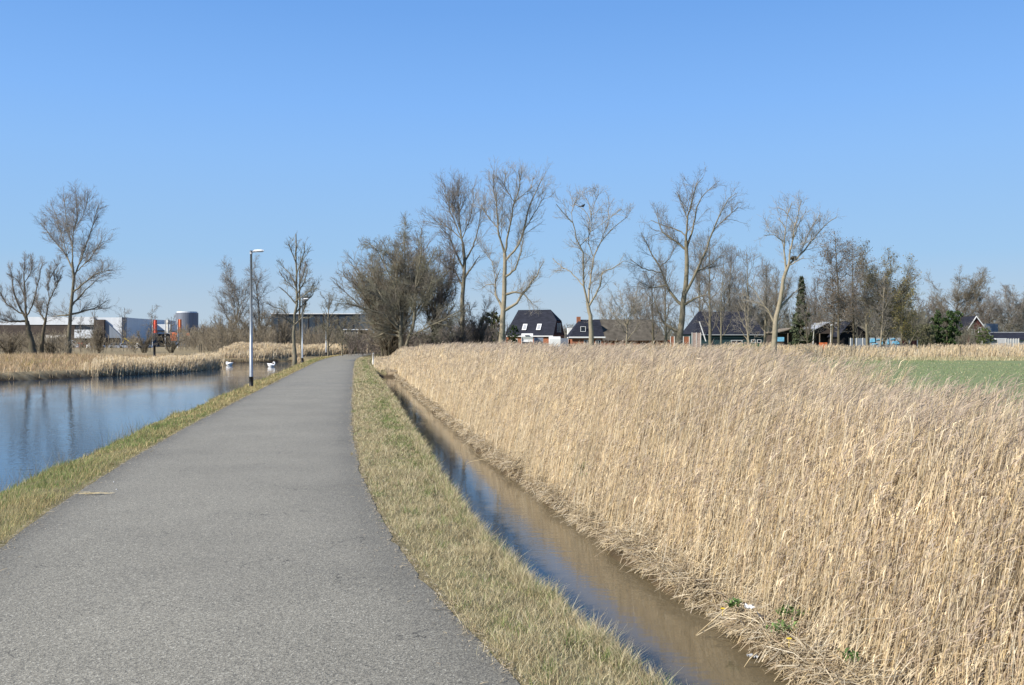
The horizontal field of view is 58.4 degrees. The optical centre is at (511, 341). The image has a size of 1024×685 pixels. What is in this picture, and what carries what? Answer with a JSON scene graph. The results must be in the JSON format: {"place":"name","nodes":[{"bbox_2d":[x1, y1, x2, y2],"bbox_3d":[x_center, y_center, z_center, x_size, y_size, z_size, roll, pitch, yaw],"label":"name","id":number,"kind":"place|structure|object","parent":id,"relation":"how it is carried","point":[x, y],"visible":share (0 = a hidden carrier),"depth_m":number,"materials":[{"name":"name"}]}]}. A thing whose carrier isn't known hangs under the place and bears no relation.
{"place":"outdoors","nodes":[
{"label":"outdoors","id":0,"kind":"place"},
{"bbox_2d":[0,362,300,492],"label":"pond","id":1,"kind":"structure","parent":0,"point":[39,418],"depth_m":31.54,"materials":[{"name":"blue liquid"}]},
{"bbox_2d":[0,368,283,490],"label":"waterside sedge","id":2,"kind":"object","parent":1,"relation":"on","point":[98,442],"visible":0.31,"depth_m":14.59,"materials":[{"name":"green plant"}]},
{"bbox_2d":[0,353,519,684],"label":"path","id":3,"kind":"structure","parent":0,"point":[223,546],"depth_m":6.41,"materials":[{"name":"grey asphalt"}]},
{"bbox_2d":[0,366,531,684],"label":"straw bits","id":4,"kind":"object","parent":3,"relation":"on","point":[361,529],"visible":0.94,"depth_m":7.73,"materials":[{"name":"beige plant"}]},
{"bbox_2d":[0,343,1010,684],"bbox_3d":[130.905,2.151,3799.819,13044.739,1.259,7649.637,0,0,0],"label":"ground","id":5,"kind":"structure","parent":0,"point":[76,373],"depth_m":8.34,"materials":[{"name":"plant"}]},
{"bbox_2d":[0,332,26,354],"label":"shrub","id":6,"kind":"object","parent":5,"relation":"on","point":[12,347],"visible":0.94,"depth_m":99.63,"materials":[{"name":"brown plant"}]},
{"bbox_2d":[0,251,47,355],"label":"willow","id":7,"kind":"object","parent":5,"relation":"on","point":[32,346],"visible":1,"depth_m":97.18,"materials":[{"name":"brown plant"}]},
{"bbox_2d":[27,253,65,353],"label":"willow","id":8,"kind":"object","parent":5,"relation":"on","point":[41,306],"visible":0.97,"depth_m":100.50,"materials":[{"name":"brown plant"}]},
{"bbox_2d":[35,332,63,354],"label":"shrub","id":9,"kind":"object","parent":5,"relation":"on","point":[54,348],"visible":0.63,"depth_m":106.01,"materials":[{"name":"brown plant"}]},
{"bbox_2d":[0,327,139,354],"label":"thicket","id":10,"kind":"object","parent":5,"relation":"on","point":[59,340],"visible":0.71,"depth_m":111.68,"materials":[{"name":"brown plant"}]},
{"bbox_2d":[30,180,122,353],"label":"tree","id":11,"kind":"object","parent":5,"relation":"on","point":[61,223],"visible":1,"depth_m":104.36,"materials":[{"name":"brown plant"}]},
{"bbox_2d":[0,317,175,344],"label":"warehouse","id":12,"kind":"structure","parent":5,"relation":"on","point":[134,325],"depth_m":249.70,"materials":[{"name":"white metal"}]},
{"bbox_2d":[91,323,105,352],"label":"shrub","id":13,"kind":"object","parent":5,"relation":"on","point":[99,341],"visible":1,"depth_m":119.80,"materials":[{"name":"brown plant"}]},
{"bbox_2d":[114,308,132,351],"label":"sapling","id":14,"kind":"object","parent":5,"relation":"on","point":[123,331],"visible":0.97,"depth_m":140.04,"materials":[{"name":"brown plant"}]},
{"bbox_2d":[128,328,154,352],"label":"shrub","id":15,"kind":"object","parent":5,"relation":"on","point":[143,345],"visible":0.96,"depth_m":124.96,"materials":[{"name":"brown plant"}]},
{"bbox_2d":[74,352,224,376],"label":"reed bed","id":16,"kind":"object","parent":5,"relation":"on","point":[203,361],"visible":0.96,"depth_m":65.07,"materials":[{"name":"plant"}]},
{"bbox_2d":[0,351,299,378],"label":"bank grass","id":17,"kind":"structure","parent":5,"relation":"on","point":[53,360],"depth_m":67.93,"materials":[{"name":"beige plant"}]},
{"bbox_2d":[142,305,158,348],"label":"sapling","id":18,"kind":"object","parent":5,"relation":"on","point":[151,327],"visible":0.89,"depth_m":140.14,"materials":[{"name":"brown plant"}]},
{"bbox_2d":[156,324,182,345],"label":"office block","id":19,"kind":"structure","parent":5,"relation":"on","point":[161,327],"depth_m":270.00,"materials":[{"name":"white metal"}]},
{"bbox_2d":[0,354,339,545],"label":"verge grass","id":20,"kind":"structure","parent":5,"relation":"on","point":[150,430],"depth_m":13.03,"materials":[{"name":"green plant"}]},
{"bbox_2d":[157,330,184,352],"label":"shrub","id":21,"kind":"object","parent":5,"relation":"on","point":[173,344],"visible":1,"depth_m":124.95,"materials":[{"name":"brown plant"}]},
{"bbox_2d":[176,311,197,343],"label":"round tower","id":22,"kind":"structure","parent":5,"relation":"on","point":[190,318],"depth_m":376.38,"materials":[{"name":"white metal"}]},
{"bbox_2d":[210,311,249,344],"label":"shrub","id":23,"kind":"object","parent":5,"relation":"on","point":[231,320],"visible":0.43,"depth_m":134.84,"materials":[{"name":"brown plant"}]},
{"bbox_2d":[209,252,266,340],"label":"tree","id":24,"kind":"object","parent":5,"relation":"on","point":[232,300],"visible":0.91,"depth_m":148.85,"materials":[{"name":"brown plant"}]},
{"bbox_2d":[249,249,263,386],"bbox_3d":[-9.424,-0.853,33.798,0.544,5.085,0.150,0,0,0],"label":"street lamp","id":25,"kind":"object","parent":5,"relation":"on","point":[251,339],"visible":0.88,"depth_m":33.76,"materials":[{"name":"metal"}]},
{"bbox_2d":[241,264,276,325],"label":"tree","id":26,"kind":"object","parent":5,"relation":"on","point":[257,299],"visible":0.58,"depth_m":153.33,"materials":[{"name":"brown plant"}]},
{"bbox_2d":[237,304,280,342],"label":"shrub","id":27,"kind":"object","parent":5,"relation":"on","point":[260,322],"visible":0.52,"depth_m":137.49,"materials":[{"name":"brown plant"}]},
{"bbox_2d":[214,341,320,359],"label":"reed bed","id":28,"kind":"object","parent":5,"relation":"on","point":[242,348],"visible":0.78,"depth_m":100.87,"materials":[{"name":"plant"}]},
{"bbox_2d":[174,318,371,352],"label":"thicket","id":29,"kind":"object","parent":5,"relation":"on","point":[213,340],"visible":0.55,"depth_m":138.76,"materials":[{"name":"brown plant"}]},
{"bbox_2d":[268,314,297,344],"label":"shrub","id":30,"kind":"object","parent":5,"relation":"on","point":[287,330],"visible":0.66,"depth_m":139.94,"materials":[{"name":"brown plant"}]},
{"bbox_2d":[266,234,326,365],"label":"tree","id":31,"kind":"object","parent":5,"relation":"on","point":[294,322],"visible":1,"depth_m":75.93,"materials":[{"name":"brown plant"}]},
{"bbox_2d":[290,257,310,361],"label":"tree","id":32,"kind":"object","parent":5,"relation":"on","point":[300,277],"visible":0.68,"depth_m":77.81,"materials":[{"name":"brown plant"}]},
{"bbox_2d":[255,342,377,360],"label":"reed bed","id":33,"kind":"object","parent":5,"relation":"on","point":[335,349],"visible":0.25,"depth_m":111.92,"materials":[{"name":"plant"}]},
{"bbox_2d":[271,313,371,344],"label":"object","id":34,"kind":"structure","parent":5,"relation":"on","point":[310,321],"depth_m":190.00,"materials":[{"name":"glass"}]},
{"bbox_2d":[313,289,343,355],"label":"tree","id":35,"kind":"object","parent":5,"relation":"on","point":[328,304],"visible":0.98,"depth_m":97.79,"materials":[{"name":"brown plant"}]},
{"bbox_2d":[330,315,354,355],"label":"tree","id":36,"kind":"object","parent":5,"relation":"on","point":[342,337],"visible":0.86,"depth_m":103.95,"materials":[{"name":"brown plant"}]},
{"bbox_2d":[327,238,452,356],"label":"bush","id":37,"kind":"object","parent":5,"relation":"on","point":[390,347],"visible":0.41,"depth_m":94.83,"materials":[{"name":"brown plant"}]},
{"bbox_2d":[333,211,469,349],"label":"tree","id":38,"kind":"object","parent":5,"relation":"on","point":[405,298],"visible":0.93,"depth_m":90.12,"materials":[{"name":"brown plant"}]},
{"bbox_2d":[340,318,513,356],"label":"thicket","id":39,"kind":"object","parent":5,"relation":"on","point":[360,343],"visible":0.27,"depth_m":110.39,"materials":[{"name":"brown plant"}]},
{"bbox_2d":[391,219,471,342],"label":"tree","id":40,"kind":"object","parent":5,"relation":"on","point":[441,298],"visible":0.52,"depth_m":101.54,"materials":[{"name":"brown plant"}]},
{"bbox_2d":[413,167,496,340],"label":"poplar","id":41,"kind":"object","parent":5,"relation":"on","point":[456,193],"visible":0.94,"depth_m":109.05,"materials":[{"name":"brown plant"}]},
{"bbox_2d":[441,313,475,343],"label":"shrub","id":42,"kind":"object","parent":5,"relation":"on","point":[461,339],"visible":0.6,"depth_m":100.04,"materials":[{"name":"brown plant"}]},
{"bbox_2d":[459,294,498,343],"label":"shrub","id":43,"kind":"object","parent":5,"relation":"on","point":[480,335],"visible":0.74,"depth_m":107.75,"materials":[{"name":"brown plant"}]},
{"bbox_2d":[479,311,499,342],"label":"evergreen bush","id":44,"kind":"object","parent":5,"relation":"on","point":[496,318],"visible":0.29,"depth_m":117.49,"materials":[{"name":"green plant"}]},
{"bbox_2d":[507,325,518,343],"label":"evergreen bush","id":45,"kind":"object","parent":5,"relation":"on","point":[514,330],"visible":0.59,"depth_m":127.80,"materials":[{"name":"green plant"}]},
{"bbox_2d":[466,156,560,343],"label":"poplar","id":46,"kind":"object","parent":5,"relation":"on","point":[503,306],"visible":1,"depth_m":91.18,"materials":[{"name":"brown plant"}]},
{"bbox_2d":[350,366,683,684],"bbox_3d":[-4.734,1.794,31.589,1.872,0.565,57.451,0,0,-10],"label":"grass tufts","id":47,"kind":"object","parent":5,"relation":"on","point":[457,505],"visible":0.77,"depth_m":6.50,"materials":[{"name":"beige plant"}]},
{"bbox_2d":[521,333,532,343],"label":"camper van","id":48,"kind":"object","parent":5,"relation":"on","point":[526,337],"visible":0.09,"depth_m":150.20,"materials":[{"name":"white paint"}]},
{"bbox_2d":[506,310,564,343],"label":"farmhouse","id":49,"kind":"object","parent":5,"relation":"on","point":[545,325],"visible":0.59,"depth_m":164.85,"materials":[{"name":"black tile"}]},
{"bbox_2d":[566,317,604,344],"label":"cottage","id":50,"kind":"structure","parent":5,"relation":"on","point":[578,332],"depth_m":156.00,"materials":[{"name":"black tile"}]},
{"bbox_2d":[550,183,634,346],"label":"tree","id":51,"kind":"object","parent":5,"relation":"on","point":[590,318],"visible":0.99,"depth_m":89.91,"materials":[{"name":"brown plant"}]},
{"bbox_2d":[592,294,624,318],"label":"tree","id":52,"kind":"object","parent":5,"relation":"on","point":[604,315],"visible":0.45,"depth_m":183.45,"materials":[{"name":"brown plant"}]},
{"bbox_2d":[602,279,647,343],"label":"tree","id":53,"kind":"object","parent":5,"relation":"on","point":[633,310],"visible":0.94,"depth_m":127.36,"materials":[{"name":"brown plant"}]},
{"bbox_2d":[621,279,658,324],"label":"tree","id":54,"kind":"object","parent":5,"relation":"on","point":[630,300],"visible":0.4,"depth_m":181.39,"materials":[{"name":"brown plant"}]},
{"bbox_2d":[633,268,668,344],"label":"tree","id":55,"kind":"object","parent":5,"relation":"on","point":[651,307],"visible":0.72,"depth_m":117.92,"materials":[{"name":"brown plant"}]},
{"bbox_2d":[650,245,685,345],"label":"tree","id":56,"kind":"object","parent":5,"relation":"on","point":[665,314],"visible":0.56,"depth_m":130.06,"materials":[{"name":"brown plant"}]},
{"bbox_2d":[622,167,754,345],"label":"tree","id":57,"kind":"object","parent":5,"relation":"on","point":[683,303],"visible":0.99,"depth_m":95.99,"materials":[{"name":"brown plant"}]},
{"bbox_2d":[692,332,700,349],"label":"garden screen","id":58,"kind":"object","parent":5,"relation":"on","point":[696,338],"visible":0.61,"depth_m":143.00,"materials":[{"name":"white wood"}]},
{"bbox_2d":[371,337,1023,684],"bbox_3d":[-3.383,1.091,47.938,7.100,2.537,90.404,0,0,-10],"label":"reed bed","id":59,"kind":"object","parent":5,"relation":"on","point":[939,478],"visible":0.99,"depth_m":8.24,"materials":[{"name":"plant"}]},
{"bbox_2d":[679,238,720,324],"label":"tree","id":60,"kind":"object","parent":5,"relation":"on","point":[695,284],"visible":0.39,"depth_m":166.32,"materials":[{"name":"brown plant"}]},
{"bbox_2d":[393,370,1020,684],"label":"reed litter","id":61,"kind":"object","parent":5,"relation":"on","point":[732,621],"visible":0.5,"depth_m":7.63,"materials":[{"name":"plant"}]},
{"bbox_2d":[766,619,796,632],"bbox_3d":[1.871,1.984,6.359,0.218,0.071,0.198,0,0,34],"label":"weed plant","id":62,"kind":"object","parent":61,"relation":"on","point":[782,624],"visible":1,"depth_m":6.37,"materials":[{"name":"green plant"}]},
{"bbox_2d":[776,604,817,638],"bbox_3d":[1.878,1.936,6.296,0.299,0.087,0.934,0,0,30],"label":"weed plant","id":63,"kind":"object","parent":61,"relation":"on","point":[785,610],"visible":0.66,"depth_m":6.56,"materials":[{"name":"green plant"}]},
{"bbox_2d":[689,230,730,346],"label":"tree","id":64,"kind":"object","parent":5,"relation":"on","point":[710,314],"visible":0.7,"depth_m":117.70,"materials":[{"name":"brown plant"}]},
{"bbox_2d":[700,256,739,347],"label":"tree","id":65,"kind":"object","parent":5,"relation":"on","point":[721,315],"visible":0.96,"depth_m":112.01,"materials":[{"name":"brown plant"}]},
{"bbox_2d":[683,311,763,349],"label":"barn house","id":66,"kind":"structure","parent":5,"relation":"on","point":[732,335],"depth_m":151.39,"materials":[{"name":"tile"}]},
{"bbox_2d":[715,243,748,311],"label":"tree","id":67,"kind":"object","parent":5,"relation":"on","point":[734,279],"visible":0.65,"depth_m":171.60,"materials":[{"name":"brown plant"}]},
{"bbox_2d":[720,266,755,311],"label":"tree","id":68,"kind":"object","parent":5,"relation":"on","point":[739,293],"visible":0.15,"depth_m":174.54,"materials":[{"name":"brown plant"}]},
{"bbox_2d":[730,288,759,343],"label":"tree","id":69,"kind":"object","parent":5,"relation":"on","point":[747,324],"visible":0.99,"depth_m":108.14,"materials":[{"name":"brown plant"}]},
{"bbox_2d":[723,244,773,342],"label":"tree","id":70,"kind":"object","parent":5,"relation":"on","point":[747,280],"visible":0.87,"depth_m":115.95,"materials":[{"name":"brown plant"}]},
{"bbox_2d":[736,274,779,330],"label":"tree","id":71,"kind":"object","parent":5,"relation":"on","point":[763,316],"visible":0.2,"depth_m":174.33,"materials":[{"name":"brown plant"}]},
{"bbox_2d":[751,253,785,346],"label":"tree","id":72,"kind":"object","parent":5,"relation":"on","point":[765,299],"visible":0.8,"depth_m":123.77,"materials":[{"name":"brown plant"}]},
{"bbox_2d":[754,264,799,328],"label":"tree","id":73,"kind":"object","parent":5,"relation":"on","point":[776,283],"visible":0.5,"depth_m":164.58,"materials":[{"name":"brown plant"}]},
{"bbox_2d":[763,328,797,352],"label":"shed","id":74,"kind":"structure","parent":5,"relation":"on","point":[787,335],"depth_m":141.60,"materials":[{"name":"grey wood"}]},
{"bbox_2d":[566,298,1022,349],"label":"thicket","id":75,"kind":"object","parent":5,"relation":"on","point":[971,330],"visible":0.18,"depth_m":158.32,"materials":[{"name":"brown plant"}]},
{"bbox_2d":[743,191,846,356],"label":"tree","id":76,"kind":"object","parent":5,"relation":"on","point":[780,304],"visible":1,"depth_m":87.70,"materials":[{"name":"brown plant"}]},
{"bbox_2d":[570,341,1023,359],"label":"reed bed","id":77,"kind":"object","parent":5,"relation":"on","point":[999,351],"visible":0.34,"depth_m":92.44,"materials":[{"name":"plant"}]},
{"bbox_2d":[788,276,814,350],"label":"conifer","id":78,"kind":"object","parent":5,"relation":"on","point":[796,329],"visible":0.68,"depth_m":135.63,"materials":[{"name":"green plant"}]},
{"bbox_2d":[794,291,819,348],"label":"tree","id":79,"kind":"object","parent":5,"relation":"on","point":[808,330],"visible":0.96,"depth_m":117.74,"materials":[{"name":"brown plant"}]},
{"bbox_2d":[792,274,832,322],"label":"tree","id":80,"kind":"object","parent":5,"relation":"on","point":[814,304],"visible":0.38,"depth_m":164.97,"materials":[{"name":"brown plant"}]},
{"bbox_2d":[807,322,834,346],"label":"shed","id":81,"kind":"structure","parent":5,"relation":"on","point":[823,332],"depth_m":146.79,"materials":[{"name":"grey paint"}]},
{"bbox_2d":[814,260,854,349],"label":"alder","id":82,"kind":"object","parent":5,"relation":"on","point":[833,324],"visible":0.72,"depth_m":111.61,"materials":[{"name":"brown plant"}]},
{"bbox_2d":[804,229,867,346],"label":"alder","id":83,"kind":"object","parent":5,"relation":"on","point":[829,260],"visible":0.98,"depth_m":109.91,"materials":[{"name":"brown plant"}]},
{"bbox_2d":[829,275,863,334],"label":"tree","id":84,"kind":"object","parent":5,"relation":"on","point":[851,298],"visible":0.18,"depth_m":149.06,"materials":[{"name":"brown plant"}]},
{"bbox_2d":[825,321,869,349],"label":"shed","id":85,"kind":"structure","parent":5,"relation":"on","point":[845,337],"depth_m":142.20,"materials":[{"name":"wood"}]},
{"bbox_2d":[826,242,876,348],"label":"alder","id":86,"kind":"object","parent":5,"relation":"on","point":[861,295],"visible":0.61,"depth_m":115.56,"materials":[{"name":"brown plant"}]},
{"bbox_2d":[848,260,880,345],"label":"tree","id":87,"kind":"object","parent":5,"relation":"on","point":[866,316],"visible":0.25,"depth_m":128.07,"materials":[{"name":"brown plant"}]},
{"bbox_2d":[724,355,1023,360],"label":"meadow edge grass","id":88,"kind":"structure","parent":5,"relation":"on","point":[944,358],"depth_m":85.84,"materials":[{"name":"plant"}]},
{"bbox_2d":[865,269,899,348],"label":"birch","id":89,"kind":"object","parent":5,"relation":"on","point":[882,328],"visible":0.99,"depth_m":109.86,"materials":[{"name":"brown plant"}]},
{"bbox_2d":[848,238,923,350],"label":"tree","id":90,"kind":"object","parent":5,"relation":"on","point":[904,283],"visible":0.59,"depth_m":118.94,"materials":[{"name":"brown plant"}]},
{"bbox_2d":[881,286,917,344],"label":"tree","id":91,"kind":"object","parent":5,"relation":"on","point":[904,333],"visible":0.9,"depth_m":113.90,"materials":[{"name":"brown plant"}]},
{"bbox_2d":[895,286,927,345],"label":"tree","id":92,"kind":"object","parent":5,"relation":"on","point":[915,321],"visible":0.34,"depth_m":130.08,"materials":[{"name":"brown plant"}]},
{"bbox_2d":[909,324,937,350],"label":"evergreen bush","id":93,"kind":"object","parent":5,"relation":"on","point":[930,337],"visible":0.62,"depth_m":137.39,"materials":[{"name":"green plant"}]},
{"bbox_2d":[910,294,948,327],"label":"tree","id":94,"kind":"object","parent":5,"relation":"on","point":[928,311],"visible":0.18,"depth_m":160.90,"materials":[{"name":"brown plant"}]},
{"bbox_2d":[930,309,963,351],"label":"evergreen tree","id":95,"kind":"object","parent":5,"relation":"on","point":[949,336],"visible":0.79,"depth_m":139.43,"materials":[{"name":"green plant"}]},
{"bbox_2d":[924,264,994,333],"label":"tree","id":96,"kind":"object","parent":5,"relation":"on","point":[966,296],"visible":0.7,"depth_m":165.96,"materials":[{"name":"brown plant"}]},
{"bbox_2d":[954,316,990,349],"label":"brick house","id":97,"kind":"structure","parent":5,"relation":"on","point":[966,320],"depth_m":161.09,"materials":[{"name":"brown brick"}]},
{"bbox_2d":[975,328,993,348],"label":"evergreen bush","id":98,"kind":"object","parent":5,"relation":"on","point":[983,339],"visible":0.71,"depth_m":137.98,"materials":[{"name":"green plant"}]},
{"bbox_2d":[969,288,1003,331],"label":"tree","id":99,"kind":"object","parent":5,"relation":"on","point":[986,320],"visible":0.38,"depth_m":189.32,"materials":[{"name":"brown plant"}]},
{"bbox_2d":[980,283,1023,331],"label":"tree","id":100,"kind":"object","parent":5,"relation":"on","point":[1008,309],"visible":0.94,"depth_m":184.51,"materials":[{"name":"brown plant"}]},
{"bbox_2d":[980,332,1023,350],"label":"long shed","id":101,"kind":"structure","parent":5,"relation":"on","point":[1007,335],"depth_m":159.38,"materials":[{"name":"grey paint"}]},
{"bbox_2d":[0,0,1023,341],"label":"sky","id":102,"kind":"structure","parent":0,"point":[210,132],"materials":[{"name":"blue"}]},
{"bbox_2d":[380,377,794,684],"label":"ditch water","id":103,"kind":"structure","parent":0,"point":[663,631],"depth_m":8.69,"materials":[{"name":"brown liquid"}]},
{"bbox_2d":[594,319,669,349],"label":"barn","id":104,"kind":"structure","parent":0,"point":[613,333],"depth_m":169.73,"materials":[{"name":"orange brick"}]},
{"bbox_2d":[741,359,1023,423],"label":"meadow","id":105,"kind":"structure","parent":0,"point":[973,375],"depth_m":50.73,"materials":[{"name":"green plant"}]},
{"bbox_2d":[868,337,900,352],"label":"painted wall","id":106,"kind":"structure","parent":0,"point":[875,341],"depth_m":135.00,"materials":[{"name":"blue paint"}]},
{"bbox_2d":[997,338,1018,352],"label":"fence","id":107,"kind":"object","parent":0,"point":[1008,341],"visible":0.48,"depth_m":140.00,"materials":[{"name":"grey paint"}]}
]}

